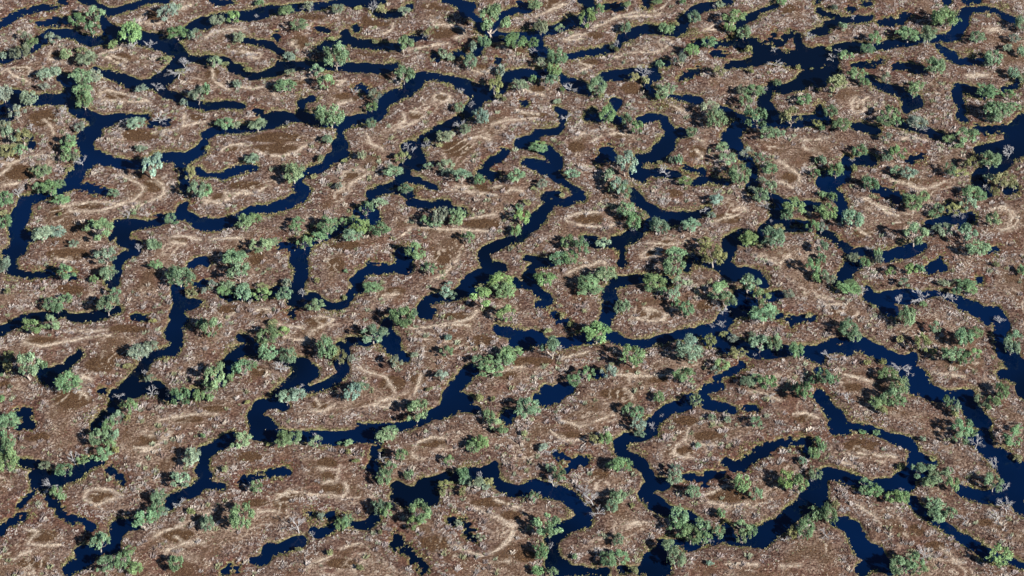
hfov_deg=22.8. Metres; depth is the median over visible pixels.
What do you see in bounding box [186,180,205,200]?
coolibah tree
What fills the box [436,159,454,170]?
coolibah tree
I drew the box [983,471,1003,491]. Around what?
coolibah tree
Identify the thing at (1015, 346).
coolibah tree
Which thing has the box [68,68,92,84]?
coolibah tree
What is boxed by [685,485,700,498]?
coolibah tree
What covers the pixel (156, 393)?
dead tree
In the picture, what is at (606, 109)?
gum tree
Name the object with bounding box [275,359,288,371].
dead tree
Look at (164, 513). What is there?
coolibah tree
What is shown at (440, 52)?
shrub
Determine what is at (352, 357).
shrub
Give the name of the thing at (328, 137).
shrub
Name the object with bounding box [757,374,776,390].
gum tree
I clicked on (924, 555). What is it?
dead tree
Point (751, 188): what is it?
shrub
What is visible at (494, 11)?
gum tree
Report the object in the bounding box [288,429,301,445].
gum tree
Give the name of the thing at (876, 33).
gum tree
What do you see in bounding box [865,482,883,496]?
gum tree
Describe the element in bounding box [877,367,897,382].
gum tree
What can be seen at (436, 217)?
coolibah tree
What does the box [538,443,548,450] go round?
shrub
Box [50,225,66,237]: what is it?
coolibah tree
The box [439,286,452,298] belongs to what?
coolibah tree
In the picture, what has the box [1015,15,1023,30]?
coolibah tree
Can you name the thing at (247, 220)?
gum tree
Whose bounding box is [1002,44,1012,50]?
shrub
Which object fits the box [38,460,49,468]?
coolibah tree
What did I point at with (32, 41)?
shrub
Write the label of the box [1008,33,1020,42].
coolibah tree
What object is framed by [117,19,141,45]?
gum tree
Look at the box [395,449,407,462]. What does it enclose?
gum tree
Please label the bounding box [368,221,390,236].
gum tree
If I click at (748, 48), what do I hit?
shrub
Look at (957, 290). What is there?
shrub
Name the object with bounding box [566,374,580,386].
gum tree
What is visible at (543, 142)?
gum tree
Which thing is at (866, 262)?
shrub
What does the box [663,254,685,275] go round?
coolibah tree
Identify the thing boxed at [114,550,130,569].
gum tree
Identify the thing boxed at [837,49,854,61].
gum tree
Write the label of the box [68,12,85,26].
gum tree
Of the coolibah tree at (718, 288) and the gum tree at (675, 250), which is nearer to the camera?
the coolibah tree at (718, 288)
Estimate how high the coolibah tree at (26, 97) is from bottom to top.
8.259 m
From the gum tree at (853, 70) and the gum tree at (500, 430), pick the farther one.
the gum tree at (853, 70)
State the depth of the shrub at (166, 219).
1022.92 m
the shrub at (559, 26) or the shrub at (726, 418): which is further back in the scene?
the shrub at (559, 26)
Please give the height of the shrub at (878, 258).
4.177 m
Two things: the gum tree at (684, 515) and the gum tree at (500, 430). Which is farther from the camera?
the gum tree at (500, 430)
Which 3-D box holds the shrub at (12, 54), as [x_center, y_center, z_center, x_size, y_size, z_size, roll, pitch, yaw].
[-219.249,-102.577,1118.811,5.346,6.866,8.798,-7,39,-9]
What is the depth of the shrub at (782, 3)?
1153.57 m
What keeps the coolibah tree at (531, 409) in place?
on the ground at (168, 462)
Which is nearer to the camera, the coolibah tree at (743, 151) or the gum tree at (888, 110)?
the coolibah tree at (743, 151)
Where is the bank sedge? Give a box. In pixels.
[0,0,1023,575]
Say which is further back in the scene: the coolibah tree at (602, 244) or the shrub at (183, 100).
the shrub at (183, 100)
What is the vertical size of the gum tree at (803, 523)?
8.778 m
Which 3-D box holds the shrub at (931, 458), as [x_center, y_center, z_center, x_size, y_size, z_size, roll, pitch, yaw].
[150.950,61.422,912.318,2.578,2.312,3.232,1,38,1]
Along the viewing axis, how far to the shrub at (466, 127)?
1071.30 m
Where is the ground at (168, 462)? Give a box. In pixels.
[0,0,1023,575]
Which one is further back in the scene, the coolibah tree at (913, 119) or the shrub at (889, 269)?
the coolibah tree at (913, 119)
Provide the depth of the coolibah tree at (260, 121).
1072.94 m
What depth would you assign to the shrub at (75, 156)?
1057.22 m
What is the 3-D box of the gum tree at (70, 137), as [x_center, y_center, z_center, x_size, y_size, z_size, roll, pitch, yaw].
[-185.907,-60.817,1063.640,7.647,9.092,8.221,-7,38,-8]
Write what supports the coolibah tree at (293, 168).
on the ground at (168, 462)
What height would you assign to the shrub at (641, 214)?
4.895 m
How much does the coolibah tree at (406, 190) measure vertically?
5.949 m
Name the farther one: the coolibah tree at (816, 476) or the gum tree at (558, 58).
the gum tree at (558, 58)
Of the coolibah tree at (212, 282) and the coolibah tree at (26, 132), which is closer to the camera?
the coolibah tree at (212, 282)
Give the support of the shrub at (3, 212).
on the ground at (168, 462)
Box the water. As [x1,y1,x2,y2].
[0,0,1023,575]
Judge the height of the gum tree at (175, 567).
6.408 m
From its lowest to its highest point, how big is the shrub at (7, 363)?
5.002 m
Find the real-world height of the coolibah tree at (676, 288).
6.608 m
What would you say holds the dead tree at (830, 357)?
on the ground at (168, 462)
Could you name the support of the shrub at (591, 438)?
on the ground at (168, 462)
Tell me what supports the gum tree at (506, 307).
on the ground at (168, 462)
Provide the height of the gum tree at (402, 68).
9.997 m
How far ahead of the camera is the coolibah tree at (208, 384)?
938.58 m
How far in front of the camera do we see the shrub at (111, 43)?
1124.77 m
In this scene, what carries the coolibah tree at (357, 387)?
on the ground at (168, 462)
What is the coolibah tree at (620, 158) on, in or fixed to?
on the ground at (168, 462)
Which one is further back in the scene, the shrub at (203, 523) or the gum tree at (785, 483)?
the gum tree at (785, 483)
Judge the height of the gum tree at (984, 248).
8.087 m
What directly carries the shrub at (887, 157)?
on the ground at (168, 462)
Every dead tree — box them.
[12,188,24,196]
[67,451,79,463]
[147,387,157,397]
[153,111,165,123]
[165,67,189,78]
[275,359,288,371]
[288,516,305,532]
[563,83,576,91]
[577,484,591,496]
[584,492,597,505]
[589,505,605,514]
[635,63,653,76]
[821,350,837,361]
[888,362,910,371]
[910,287,928,303]
[919,547,930,558]
[938,293,951,300]
[955,514,967,524]
[969,434,983,449]
[988,458,997,467]
[990,510,1002,523]
[995,496,1013,512]
[1003,146,1013,159]
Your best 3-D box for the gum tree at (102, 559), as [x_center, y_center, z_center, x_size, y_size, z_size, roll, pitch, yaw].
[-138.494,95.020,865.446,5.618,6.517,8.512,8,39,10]
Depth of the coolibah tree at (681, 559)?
866.44 m
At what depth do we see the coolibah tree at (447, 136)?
1066.12 m
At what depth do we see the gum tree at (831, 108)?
1083.85 m
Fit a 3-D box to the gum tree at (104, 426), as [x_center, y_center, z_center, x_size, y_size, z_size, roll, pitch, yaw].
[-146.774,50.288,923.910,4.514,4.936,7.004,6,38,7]
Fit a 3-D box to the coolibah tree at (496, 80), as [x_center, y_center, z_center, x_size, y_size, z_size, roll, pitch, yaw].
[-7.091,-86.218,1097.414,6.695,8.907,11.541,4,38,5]
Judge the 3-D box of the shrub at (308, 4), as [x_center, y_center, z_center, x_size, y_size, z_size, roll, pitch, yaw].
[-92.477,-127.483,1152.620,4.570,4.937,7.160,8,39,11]
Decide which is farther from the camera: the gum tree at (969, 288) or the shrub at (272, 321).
the gum tree at (969, 288)
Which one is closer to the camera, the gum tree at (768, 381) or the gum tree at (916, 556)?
the gum tree at (916, 556)
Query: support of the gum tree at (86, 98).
on the ground at (168, 462)
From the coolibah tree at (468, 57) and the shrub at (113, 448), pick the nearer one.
the shrub at (113, 448)
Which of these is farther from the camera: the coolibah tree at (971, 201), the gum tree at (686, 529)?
the coolibah tree at (971, 201)
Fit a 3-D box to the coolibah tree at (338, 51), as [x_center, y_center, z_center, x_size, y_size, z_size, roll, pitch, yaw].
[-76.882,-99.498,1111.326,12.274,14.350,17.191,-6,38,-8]
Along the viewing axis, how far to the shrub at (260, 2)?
1154.21 m
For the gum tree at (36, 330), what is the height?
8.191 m
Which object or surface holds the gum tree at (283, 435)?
on the ground at (168, 462)
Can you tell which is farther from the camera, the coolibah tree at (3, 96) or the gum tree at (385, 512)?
the coolibah tree at (3, 96)
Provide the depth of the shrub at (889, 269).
994.84 m
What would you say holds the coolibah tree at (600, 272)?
on the ground at (168, 462)
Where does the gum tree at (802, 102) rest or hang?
on the ground at (168, 462)
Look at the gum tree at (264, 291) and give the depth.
981.87 m
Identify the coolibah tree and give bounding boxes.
[0,86,13,102]
[0,120,10,130]
[0,143,16,157]
[0,256,10,273]
[0,433,15,448]
[1,125,19,142]
[2,350,14,358]
[8,104,26,120]
[13,144,27,158]
[15,42,30,59]
[15,127,32,145]
[16,352,42,380]
[19,90,38,106]
[20,31,31,43]
[31,164,51,179]
[31,225,53,241]
[36,65,61,80]
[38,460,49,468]
[44,32,60,45]
[44,314,59,329]
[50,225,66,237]
[59,48,71,59]
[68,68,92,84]
[74,50,97,66]
[88,69,102,82]
[89,531,110,551]
[94,247,116,265]
[96,295,119,315]
[98,264,116,280]
[106,188,119,196]
[109,287,121,297]
[109,409,123,423]
[126,116,145,128]
[126,343,151,359]
[135,83,148,92]
[141,340,158,351]
[142,151,162,178]
[144,373,156,382]
[150,488,168,505]
[156,3,177,22]
[157,507,168,515]
[164,264,195,286]
[170,471,189,488]
[182,165,195,179]
[182,447,200,465]
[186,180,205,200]
[187,28,201,41]
[187,86,204,104]
[200,514,214,530]
[201,380,217,391]
[204,361,224,387]
[206,55,221,68]
[208,279,217,288]
[209,14,225,25]
[219,280,235,288]
[222,248,248,264]
[226,262,250,281]
[229,430,252,448]
[232,31,244,42]
[234,283,251,301]
[244,153,259,164]
[248,118,266,131]
[249,237,271,254]
[256,282,268,287]
[266,237,281,246]
[275,286,292,300]
[275,390,297,404]
[278,346,296,363]
[282,51,295,60]
[283,162,304,183]
[284,69,294,77]
[287,387,306,401]
[290,18,307,31]
[304,298,325,311]
[308,435,322,446]
[310,63,324,77]
[315,103,344,127]
[322,41,349,69]
[331,346,346,364]
[332,4,343,14]
[341,227,363,241]
[344,382,360,400]
[355,381,369,390]
[358,200,374,215]
[361,324,389,343]
[368,88,381,102]
[370,498,386,514]
[372,197,388,209]
[375,427,398,442]
[382,163,403,177]
[383,461,396,473]
[389,354,402,369]
[394,151,411,163]
[398,6,410,16]
[398,183,412,193]
[406,308,417,323]
[419,214,431,226]
[429,220,443,229]
[433,206,448,222]
[434,369,448,381]
[436,130,456,142]
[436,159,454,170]
[438,480,453,488]
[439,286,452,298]
[444,281,452,287]
[448,206,465,224]
[451,168,472,183]
[459,474,472,484]
[463,52,477,68]
[467,476,484,489]
[472,108,488,123]
[472,533,485,541]
[475,283,489,288]
[486,418,502,430]
[488,74,502,94]
[507,167,525,182]
[511,78,529,93]
[513,397,540,418]
[526,490,538,502]
[527,0,542,9]
[533,19,547,34]
[535,57,549,69]
[539,335,559,358]
[544,74,557,85]
[564,169,580,179]
[587,74,606,95]
[594,265,617,282]
[595,237,611,248]
[599,363,616,378]
[605,498,617,512]
[610,176,627,194]
[613,300,625,313]
[615,149,638,176]
[619,183,632,198]
[630,416,646,431]
[634,430,646,437]
[649,216,670,233]
[655,83,677,99]
[661,539,677,555]
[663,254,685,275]
[666,471,682,484]
[666,547,685,566]
[668,285,679,302]
[668,463,683,473]
[671,276,686,288]
[673,52,686,68]
[675,342,702,363]
[676,333,696,346]
[682,217,700,232]
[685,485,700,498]
[687,9,700,23]
[689,392,703,407]
[696,236,713,247]
[699,241,727,267]
[700,99,719,111]
[702,333,716,347]
[706,106,728,128]
[707,284,726,302]
[710,194,723,204]
[711,524,724,538]
[713,65,725,77]
[716,142,728,152]
[718,291,737,309]
[719,152,735,165]
[728,346,747,360]
[734,530,751,543]
[736,24,750,37]
[739,93,752,107]
[739,146,752,157]
[739,375,755,386]
[740,273,761,293]
[748,487,762,500]
[749,334,768,352]
[752,152,766,163]
[753,187,769,202]
[761,161,777,173]
[761,225,785,248]
[765,180,776,194]
[771,128,784,140]
[773,223,785,231]
[779,105,802,126]
[808,468,822,479]
[816,240,828,252]
[819,269,828,279]
[825,275,836,283]
[826,74,847,93]
[838,317,858,337]
[841,207,863,229]
[846,252,859,261]
[849,331,861,341]
[887,373,909,393]
[890,165,903,174]
[898,277,909,286]
[899,166,919,180]
[902,222,929,246]
[906,114,927,129]
[910,462,925,478]
[914,332,930,351]
[920,24,937,42]
[921,476,937,487]
[925,496,945,510]
[927,470,949,485]
[927,508,946,523]
[928,209,939,218]
[928,320,941,332]
[931,222,952,235]
[943,466,952,475]
[946,203,963,215]
[949,397,961,411]
[953,168,969,176]
[958,196,977,211]
[958,222,978,244]
[963,156,978,169]
[969,30,985,43]
[974,394,990,407]
[983,100,1013,118]
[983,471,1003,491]
[984,49,1002,64]
[985,111,1002,122]
[985,211,1001,227]
[991,172,1016,190]
[1003,338,1020,354]
[1004,329,1022,345]
[1007,66,1019,78]
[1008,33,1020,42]
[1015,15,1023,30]
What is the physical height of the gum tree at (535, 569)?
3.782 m
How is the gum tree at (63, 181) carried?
on the ground at (168, 462)
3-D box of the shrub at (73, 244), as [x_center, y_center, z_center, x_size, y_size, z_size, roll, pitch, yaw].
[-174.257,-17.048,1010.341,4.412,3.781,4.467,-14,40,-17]
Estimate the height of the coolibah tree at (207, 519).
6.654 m
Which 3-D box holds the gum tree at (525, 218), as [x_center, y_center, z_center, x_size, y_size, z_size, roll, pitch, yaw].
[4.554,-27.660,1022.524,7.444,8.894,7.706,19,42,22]
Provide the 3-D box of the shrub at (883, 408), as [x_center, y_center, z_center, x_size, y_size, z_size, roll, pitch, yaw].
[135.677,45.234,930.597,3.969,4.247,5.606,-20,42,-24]
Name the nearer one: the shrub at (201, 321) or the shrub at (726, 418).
the shrub at (726, 418)
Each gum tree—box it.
[0,190,13,206]
[0,214,11,228]
[0,411,20,430]
[0,446,19,472]
[21,317,45,334]
[31,182,41,192]
[39,179,62,195]
[42,297,58,310]
[49,194,70,204]
[49,485,62,499]
[51,302,63,313]
[53,370,82,393]
[54,463,72,476]
[55,179,65,185]
[57,262,76,280]
[58,292,72,302]
[59,133,76,146]
[60,141,77,153]
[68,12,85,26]
[71,80,92,94]
[75,90,92,109]
[75,454,88,464]
[81,217,113,240]
[84,21,100,36]
[85,4,105,23]
[89,428,108,445]
[89,447,113,461]
[95,554,113,571]
[101,418,114,430]
[101,437,116,450]
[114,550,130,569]
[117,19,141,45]
[119,398,138,414]
[122,544,135,555]
[127,561,143,574]
[131,510,156,530]
[146,502,164,520]
[148,259,162,269]
[166,25,189,39]
[168,555,183,571]
[169,386,189,406]
[192,389,205,401]
[200,316,221,336]
[201,183,212,196]
[214,117,233,129]
[217,286,231,295]
[226,10,240,25]
[228,501,254,529]
[231,358,251,375]
[234,213,252,229]
[245,360,256,368]
[248,212,261,222]
[249,479,262,493]
[251,287,271,300]
[256,323,277,344]
[258,343,277,360]
[274,78,296,92]
[274,430,292,447]
[278,5,294,16]
[278,326,289,336]
[288,221,301,233]
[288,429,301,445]
[292,216,304,225]
[295,234,312,249]
[311,231,328,243]
[316,73,334,90]
[316,214,337,234]
[316,333,337,358]
[334,517,345,529]
[338,217,347,226]
[350,217,369,233]
[363,281,381,288]
[364,282,383,292]
[366,100,377,111]
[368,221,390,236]
[376,467,391,485]
[378,502,391,518]
[387,425,397,431]
[388,306,414,328]
[394,64,412,83]
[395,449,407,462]
[397,34,413,53]
[404,240,425,261]
[406,398,428,421]
[407,516,420,530]
[409,498,432,522]
[420,261,436,274]
[439,345,453,356]
[456,467,468,478]
[460,231,474,243]
[466,441,480,453]
[469,287,491,307]
[471,354,483,366]
[472,435,488,448]
[477,34,490,47]
[477,363,503,378]
[478,3,510,38]
[483,354,494,364]
[483,409,494,418]
[487,271,513,285]
[490,281,516,298]
[494,353,515,365]
[495,304,515,321]
[497,427,507,437]
[500,345,523,358]
[504,31,526,50]
[513,208,530,225]
[528,142,547,152]
[529,141,545,145]
[531,565,544,574]
[532,542,548,559]
[533,272,557,285]
[533,512,563,537]
[545,566,558,575]
[547,47,567,65]
[547,63,561,76]
[549,251,566,264]
[552,465,565,480]
[560,234,574,248]
[562,249,577,264]
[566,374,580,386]
[573,235,588,255]
[577,272,599,290]
[577,283,604,295]
[577,365,595,380]
[578,7,595,28]
[582,320,612,343]
[591,4,604,15]
[599,104,615,123]
[599,431,612,444]
[600,550,616,566]
[609,457,632,472]
[609,490,627,502]
[610,549,629,564]
[616,199,633,216]
[620,344,645,367]
[621,401,634,414]
[625,211,640,229]
[630,404,644,418]
[631,120,642,134]
[643,273,666,288]
[644,286,655,292]
[654,92,665,100]
[656,286,667,294]
[658,21,669,32]
[665,246,687,262]
[666,520,687,537]
[669,503,688,523]
[671,298,684,311]
[671,367,695,385]
[678,175,692,185]
[678,300,694,318]
[680,523,702,544]
[684,43,699,57]
[692,517,710,532]
[695,532,713,545]
[701,36,717,47]
[712,280,729,287]
[715,357,730,370]
[721,9,746,24]
[723,22,735,31]
[728,162,750,183]
[734,473,750,492]
[734,518,752,532]
[737,230,758,246]
[743,84,765,96]
[743,107,767,130]
[747,303,779,323]
[750,416,762,427]
[751,373,761,383]
[752,288,771,305]
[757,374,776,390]
[760,126,773,140]
[767,333,782,350]
[777,469,793,488]
[780,208,793,219]
[782,196,806,216]
[789,341,803,358]
[793,473,808,493]
[794,381,812,401]
[796,93,811,105]
[796,514,814,539]
[805,219,819,232]
[805,257,820,272]
[808,447,819,458]
[816,367,833,384]
[818,202,838,219]
[821,501,837,523]
[823,104,837,116]
[827,161,844,177]
[831,117,851,131]
[836,278,857,288]
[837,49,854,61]
[837,283,860,294]
[847,66,867,81]
[852,143,867,156]
[858,477,873,488]
[860,43,875,53]
[861,174,879,191]
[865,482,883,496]
[868,31,881,45]
[868,395,887,408]
[876,114,893,126]
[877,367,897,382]
[880,104,899,119]
[880,387,900,405]
[885,489,899,502]
[887,394,906,408]
[888,144,906,161]
[889,555,912,574]
[892,116,904,126]
[895,26,919,42]
[897,305,916,326]
[897,490,909,503]
[904,194,923,210]
[904,263,917,276]
[908,80,925,90]
[908,551,924,569]
[913,564,927,574]
[923,56,945,75]
[931,5,961,28]
[941,346,964,363]
[943,162,956,175]
[944,476,959,491]
[944,506,957,520]
[950,417,973,434]
[952,430,969,445]
[954,278,976,287]
[955,326,974,346]
[956,126,979,144]
[957,352,973,365]
[962,184,982,197]
[962,284,977,294]
[965,239,991,255]
[967,325,983,338]
[968,429,977,436]
[969,348,981,358]
[974,191,986,200]
[977,82,999,98]
[978,150,1001,168]
[985,543,1013,567]
[986,395,1001,410]
[995,381,1009,399]
[999,89,1015,98]
[1002,426,1022,445]
[1007,102,1020,112]
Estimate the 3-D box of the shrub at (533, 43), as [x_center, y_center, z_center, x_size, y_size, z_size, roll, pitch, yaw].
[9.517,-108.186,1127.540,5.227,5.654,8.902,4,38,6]
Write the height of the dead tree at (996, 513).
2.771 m
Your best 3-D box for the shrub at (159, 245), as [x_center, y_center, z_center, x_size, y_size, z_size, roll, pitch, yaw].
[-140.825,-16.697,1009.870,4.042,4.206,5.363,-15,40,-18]
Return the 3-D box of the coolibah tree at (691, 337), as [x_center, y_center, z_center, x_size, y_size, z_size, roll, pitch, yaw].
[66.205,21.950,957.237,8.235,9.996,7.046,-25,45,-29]
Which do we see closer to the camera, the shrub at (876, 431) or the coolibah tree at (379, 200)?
the shrub at (876, 431)
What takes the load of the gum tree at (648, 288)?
on the ground at (168, 462)
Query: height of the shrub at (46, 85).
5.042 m
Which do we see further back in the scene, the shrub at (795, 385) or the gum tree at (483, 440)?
the shrub at (795, 385)
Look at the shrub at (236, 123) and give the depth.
1077.07 m
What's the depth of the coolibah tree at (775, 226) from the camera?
1018.30 m
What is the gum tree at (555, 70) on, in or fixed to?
on the ground at (168, 462)
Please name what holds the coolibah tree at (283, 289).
on the ground at (168, 462)
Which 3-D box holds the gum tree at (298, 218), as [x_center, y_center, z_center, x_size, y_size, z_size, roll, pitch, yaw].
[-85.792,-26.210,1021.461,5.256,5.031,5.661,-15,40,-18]
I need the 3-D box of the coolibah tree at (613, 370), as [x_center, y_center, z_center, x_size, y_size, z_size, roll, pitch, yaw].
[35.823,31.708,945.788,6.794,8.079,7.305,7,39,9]
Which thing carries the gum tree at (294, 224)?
on the ground at (168, 462)
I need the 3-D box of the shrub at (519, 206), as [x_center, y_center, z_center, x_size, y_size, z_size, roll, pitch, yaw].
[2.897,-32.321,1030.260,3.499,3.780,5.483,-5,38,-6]
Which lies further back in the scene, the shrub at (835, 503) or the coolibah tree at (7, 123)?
the coolibah tree at (7, 123)
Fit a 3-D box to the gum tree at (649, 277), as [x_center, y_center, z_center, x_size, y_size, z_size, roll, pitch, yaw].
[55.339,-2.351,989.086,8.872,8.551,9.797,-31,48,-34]
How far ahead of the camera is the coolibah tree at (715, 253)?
996.14 m
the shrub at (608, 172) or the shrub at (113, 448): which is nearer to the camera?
the shrub at (113, 448)
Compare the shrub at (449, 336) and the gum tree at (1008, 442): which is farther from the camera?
the shrub at (449, 336)
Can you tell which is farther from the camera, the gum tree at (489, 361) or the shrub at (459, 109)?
the shrub at (459, 109)
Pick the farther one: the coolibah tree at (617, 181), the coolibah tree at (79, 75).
the coolibah tree at (79, 75)
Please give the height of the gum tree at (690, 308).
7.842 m
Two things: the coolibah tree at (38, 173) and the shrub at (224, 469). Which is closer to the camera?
the shrub at (224, 469)
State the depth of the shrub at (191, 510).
888.53 m
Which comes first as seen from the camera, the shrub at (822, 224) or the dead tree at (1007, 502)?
the dead tree at (1007, 502)
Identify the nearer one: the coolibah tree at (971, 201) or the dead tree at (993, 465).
the dead tree at (993, 465)
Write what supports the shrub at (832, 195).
on the ground at (168, 462)
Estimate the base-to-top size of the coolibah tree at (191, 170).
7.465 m
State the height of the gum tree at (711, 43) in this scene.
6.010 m
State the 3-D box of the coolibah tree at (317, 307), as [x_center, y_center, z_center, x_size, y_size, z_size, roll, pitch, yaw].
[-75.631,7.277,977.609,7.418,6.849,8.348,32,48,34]
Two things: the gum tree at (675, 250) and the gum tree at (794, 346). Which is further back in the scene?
the gum tree at (675, 250)
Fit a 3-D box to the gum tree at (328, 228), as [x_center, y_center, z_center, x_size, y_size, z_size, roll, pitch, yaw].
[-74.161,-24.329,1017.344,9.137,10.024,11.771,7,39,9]
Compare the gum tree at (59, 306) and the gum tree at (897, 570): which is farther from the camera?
the gum tree at (59, 306)
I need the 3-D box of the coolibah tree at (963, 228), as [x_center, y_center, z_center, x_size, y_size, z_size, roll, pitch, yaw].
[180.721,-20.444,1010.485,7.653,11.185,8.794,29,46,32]
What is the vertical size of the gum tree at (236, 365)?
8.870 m
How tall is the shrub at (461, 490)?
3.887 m
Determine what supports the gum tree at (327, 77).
on the ground at (168, 462)
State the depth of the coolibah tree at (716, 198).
1032.15 m
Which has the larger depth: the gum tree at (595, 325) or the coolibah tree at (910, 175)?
the coolibah tree at (910, 175)
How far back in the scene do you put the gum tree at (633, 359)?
947.98 m
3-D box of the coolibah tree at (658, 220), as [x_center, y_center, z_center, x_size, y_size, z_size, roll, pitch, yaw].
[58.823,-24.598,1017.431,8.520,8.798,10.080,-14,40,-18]
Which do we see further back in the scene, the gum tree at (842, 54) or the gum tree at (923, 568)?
the gum tree at (842, 54)
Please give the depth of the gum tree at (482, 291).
975.52 m
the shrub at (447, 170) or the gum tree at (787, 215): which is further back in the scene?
the shrub at (447, 170)
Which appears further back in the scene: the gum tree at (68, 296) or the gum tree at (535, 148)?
the gum tree at (535, 148)
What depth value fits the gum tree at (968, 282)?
988.93 m
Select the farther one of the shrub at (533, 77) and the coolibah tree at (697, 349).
the shrub at (533, 77)
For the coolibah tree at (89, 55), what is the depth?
1111.64 m
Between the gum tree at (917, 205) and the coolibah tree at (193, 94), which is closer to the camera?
the gum tree at (917, 205)
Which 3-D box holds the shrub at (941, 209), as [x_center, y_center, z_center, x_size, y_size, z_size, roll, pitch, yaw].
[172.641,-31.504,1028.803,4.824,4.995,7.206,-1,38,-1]
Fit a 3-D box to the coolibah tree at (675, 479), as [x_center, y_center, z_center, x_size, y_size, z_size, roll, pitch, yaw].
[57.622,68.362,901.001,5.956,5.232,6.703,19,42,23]
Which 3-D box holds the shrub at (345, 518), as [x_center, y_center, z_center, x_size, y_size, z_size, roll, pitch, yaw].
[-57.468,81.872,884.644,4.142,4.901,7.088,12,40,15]
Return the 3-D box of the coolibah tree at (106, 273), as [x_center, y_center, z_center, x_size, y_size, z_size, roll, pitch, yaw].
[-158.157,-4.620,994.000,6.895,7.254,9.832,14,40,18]
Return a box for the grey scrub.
[0,0,1023,575]
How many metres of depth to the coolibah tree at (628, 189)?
1034.84 m
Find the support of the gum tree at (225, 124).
on the ground at (168, 462)
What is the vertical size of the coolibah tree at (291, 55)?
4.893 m
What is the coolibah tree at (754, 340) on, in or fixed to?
on the ground at (168, 462)
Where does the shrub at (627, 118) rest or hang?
on the ground at (168, 462)
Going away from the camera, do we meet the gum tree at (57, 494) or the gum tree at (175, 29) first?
the gum tree at (57, 494)
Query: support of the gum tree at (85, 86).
on the ground at (168, 462)
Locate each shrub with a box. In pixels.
[0,51,7,60]
[0,209,7,215]
[0,444,8,453]
[2,358,11,370]
[4,287,9,293]
[9,48,18,58]
[25,37,37,47]
[38,82,50,91]
[40,360,47,368]
[60,151,71,161]
[65,167,73,171]
[69,239,78,246]
[70,153,79,161]
[74,121,83,131]
[75,46,87,52]
[89,274,97,283]
[107,39,117,48]
[107,429,118,439]
[111,446,118,452]
[135,144,147,151]
[146,238,157,250]
[154,241,161,248]
[159,56,171,63]
[164,213,175,222]
[179,98,187,106]
[185,288,197,296]
[187,508,194,513]
[195,317,207,330]
[200,517,206,528]
[202,82,210,94]
[205,393,213,400]
[215,378,226,387]
[222,465,227,472]
[226,372,233,380]
[231,121,240,128]
[232,79,241,87]
[255,0,263,5]
[268,318,277,325]
[281,278,291,286]
[303,1,312,9]
[317,155,323,161]
[317,511,324,519]
[321,134,332,143]
[334,182,341,190]
[341,513,353,526]
[343,439,353,446]
[347,354,355,363]
[348,214,354,222]
[356,564,363,570]
[357,150,366,159]
[366,117,376,127]
[376,2,386,13]
[404,470,410,479]
[423,28,433,35]
[423,162,432,168]
[438,48,447,58]
[439,487,445,495]
[441,167,453,174]
[443,454,453,465]
[444,334,451,339]
[446,53,454,60]
[448,290,456,299]
[454,102,464,111]
[454,520,461,525]
[458,486,465,495]
[459,124,471,134]
[468,40,476,51]
[474,173,485,183]
[475,393,483,401]
[482,483,490,489]
[483,477,493,484]
[496,64,504,75]
[510,224,521,235]
[515,203,523,210]
[522,199,530,205]
[527,37,538,47]
[528,74,536,82]
[536,179,547,187]
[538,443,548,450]
[545,463,555,471]
[555,23,564,31]
[588,435,601,443]
[604,167,613,181]
[605,460,613,468]
[613,533,624,545]
[620,22,631,33]
[620,112,631,125]
[621,0,630,10]
[623,299,630,309]
[627,72,639,81]
[628,566,638,573]
[638,211,648,217]
[642,77,649,85]
[650,0,662,3]
[653,390,664,401]
[655,60,664,68]
[663,24,674,34]
[674,154,683,164]
[686,127,696,137]
[707,211,715,217]
[708,413,716,420]
[710,365,720,374]
[716,0,724,7]
[716,507,725,518]
[719,331,728,336]
[724,416,730,422]
[727,334,738,342]
[736,84,746,94]
[745,45,752,52]
[746,523,757,535]
[748,186,755,191]
[755,176,765,183]
[772,79,781,85]
[776,0,786,4]
[782,288,794,297]
[787,525,797,539]
[792,381,800,389]
[798,456,806,465]
[807,505,817,513]
[809,373,820,383]
[810,169,819,178]
[811,119,821,127]
[811,510,819,520]
[812,270,820,282]
[814,435,820,444]
[817,154,826,164]
[818,191,828,197]
[818,253,825,262]
[818,441,826,452]
[818,509,825,519]
[819,221,827,232]
[828,192,837,201]
[832,500,839,508]
[838,22,846,30]
[850,164,857,170]
[858,485,867,494]
[859,76,869,85]
[859,255,869,267]
[864,359,871,364]
[873,248,882,256]
[873,429,880,435]
[874,254,883,264]
[875,406,887,413]
[879,358,886,364]
[881,72,891,82]
[881,151,892,161]
[882,132,892,141]
[885,267,895,275]
[896,335,904,342]
[897,463,904,469]
[900,192,909,201]
[908,87,918,98]
[915,264,924,272]
[919,190,929,201]
[926,464,937,471]
[928,348,936,355]
[929,455,935,461]
[933,203,943,212]
[937,279,950,286]
[942,134,955,142]
[943,395,952,407]
[951,410,958,417]
[952,287,961,294]
[982,59,993,65]
[982,173,993,179]
[988,186,999,196]
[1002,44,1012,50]
[1008,180,1017,189]
[1013,453,1022,462]
[1016,44,1023,55]
[1017,264,1023,274]
[1018,72,1023,82]
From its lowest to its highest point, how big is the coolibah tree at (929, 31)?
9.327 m
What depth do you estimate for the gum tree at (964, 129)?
1064.20 m
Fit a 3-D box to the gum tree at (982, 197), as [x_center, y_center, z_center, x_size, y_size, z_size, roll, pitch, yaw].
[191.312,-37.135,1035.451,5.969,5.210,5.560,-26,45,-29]
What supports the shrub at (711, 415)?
on the ground at (168, 462)
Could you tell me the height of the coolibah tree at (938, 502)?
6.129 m

